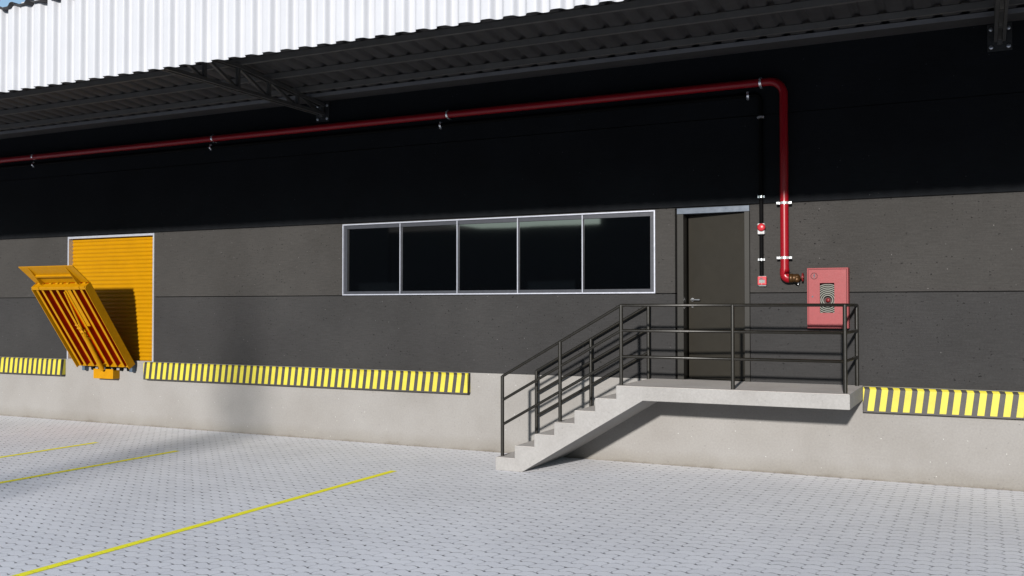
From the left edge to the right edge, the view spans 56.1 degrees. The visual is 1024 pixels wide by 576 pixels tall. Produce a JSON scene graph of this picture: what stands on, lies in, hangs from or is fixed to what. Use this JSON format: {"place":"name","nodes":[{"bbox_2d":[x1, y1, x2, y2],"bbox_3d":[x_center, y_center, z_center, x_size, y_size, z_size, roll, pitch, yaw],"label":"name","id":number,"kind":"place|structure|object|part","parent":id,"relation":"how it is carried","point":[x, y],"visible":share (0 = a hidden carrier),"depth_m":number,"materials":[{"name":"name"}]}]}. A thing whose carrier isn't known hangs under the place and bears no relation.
{"place":"outdoors","nodes":[
{"label":"outdoors","id":0,"kind":"place"},
{"bbox_2d":[0,0,24,6],"label":"sky","id":1,"kind":"structure","parent":0,"point":[3,3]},
{"bbox_2d":[0,415,1023,575],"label":"ground","id":2,"kind":"structure","parent":0,"point":[425,511],"depth_m":10.21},
{"bbox_2d":[0,442,98,457],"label":"parking line","id":3,"kind":"object","parent":2,"relation":"on","point":[49,449],"visible":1,"depth_m":14.90,"materials":[{"name":"paint"}]},
{"bbox_2d":[0,451,176,482],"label":"parking line","id":4,"kind":"object","parent":2,"relation":"on","point":[85,467],"visible":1,"depth_m":13.23,"materials":[{"name":"paint"}]},
{"bbox_2d":[12,470,394,575],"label":"parking line","id":5,"kind":"object","parent":2,"relation":"on","point":[163,534],"visible":1,"depth_m":9.55,"materials":[{"name":"paint"}]},
{"bbox_2d":[0,20,1023,491],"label":"warehouse","id":6,"kind":"structure","parent":2,"relation":"on","point":[486,256],"depth_m":14.12,"materials":[{"name":"concrete"}]},
{"bbox_2d":[0,357,65,375],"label":"dock bumper","id":7,"kind":"object","parent":6,"relation":"attached to","point":[34,366],"visible":1,"depth_m":19.06,"materials":[{"name":"yellow paint"}]},
{"bbox_2d":[18,265,135,378],"bbox_3d":[-7.947,0.662,17.622,1.400,2.079,1.453,-1,-1,26],"label":"dock leveller","id":8,"kind":"object","parent":6,"relation":"attached to","point":[70,302],"visible":1,"depth_m":17.61,"materials":[{"name":"orange metal"}]},
{"bbox_2d":[143,362,469,393],"bbox_3d":[-3.728,1.503,16.288,6.825,0.321,0.104,-1,-1,26],"label":"dock bumper","id":9,"kind":"object","parent":6,"relation":"attached to","point":[420,381],"visible":1,"depth_m":16.02,"materials":[{"name":"yellow paint"}]},
{"bbox_2d":[0,92,765,275],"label":"conduit","id":10,"kind":"object","parent":6,"relation":"attached to","point":[761,196],"visible":1,"depth_m":14.47,"materials":[{"name":"red metal"}]},
{"bbox_2d":[0,78,803,283],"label":"fire pipe","id":11,"kind":"object","parent":6,"relation":"attached to","point":[784,203],"visible":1,"depth_m":14.12,"materials":[{"name":"metal"}]},
{"bbox_2d":[342,210,654,294],"bbox_3d":[-0.378,-0.489,14.772,5.380,1.175,0.085,-1,-1,26],"label":"window","id":12,"kind":"structure","parent":6,"relation":"in","point":[539,254],"depth_m":14.64,"materials":[{"name":"glass"}]},
{"bbox_2d":[0,0,1023,138],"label":"canopy","id":13,"kind":"object","parent":6,"relation":"attached to","point":[69,65],"visible":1,"depth_m":12.17,"materials":[{"name":"metal"}]},
{"bbox_2d":[688,212,744,380],"bbox_3d":[2.823,0.117,13.276,0.832,2.288,0.111,-1,-1,35],"label":"door","id":14,"kind":"structure","parent":6,"relation":"in","point":[716,241],"depth_m":13.29,"materials":[{"name":"grey metal"}]},
{"bbox_2d":[757,223,764,233],"bbox_3d":[3.342,-0.793,12.852,0.106,0.145,0.122,-1,-1,26],"label":"alarm sounder","id":15,"kind":"object","parent":6,"relation":"attached to","point":[761,228],"visible":1,"depth_m":12.81,"materials":[{"name":"red plastic"}]},
{"bbox_2d":[758,276,766,285],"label":"call point","id":16,"kind":"structure","parent":6,"relation":"attached to","point":[762,280],"depth_m":12.82,"materials":[{"name":"red plastic"}]},
{"bbox_2d":[807,267,849,327],"bbox_3d":[4.098,0.131,12.441,0.509,0.780,0.163,-1,-1,26],"label":"hose cabinet","id":17,"kind":"object","parent":6,"relation":"attached to","point":[828,285],"visible":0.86,"depth_m":12.40,"materials":[{"name":"metal"}]},
{"bbox_3d":[4.067,0.129,12.378,0.465,0.736,0.022,-1,-1,26],"label":"cabinet door","id":18,"kind":"part","parent":17,"relation":"part of","materials":[{"name":"red metal"}]},
{"bbox_2d":[863,386,1023,419],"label":"dock bumper","id":19,"kind":"object","parent":6,"relation":"attached to","point":[966,403],"visible":1,"depth_m":11.80,"materials":[{"name":"yellow paint"}]},
{"bbox_2d":[496,303,863,471],"bbox_3d":[2.134,1.336,12.687,4.594,2.254,1.408,-1,-1,26],"label":"entrance stair","id":20,"kind":"object","parent":2,"relation":"on","point":[591,422],"visible":1,"depth_m":12.33,"materials":[{"name":"concrete"}]}
]}

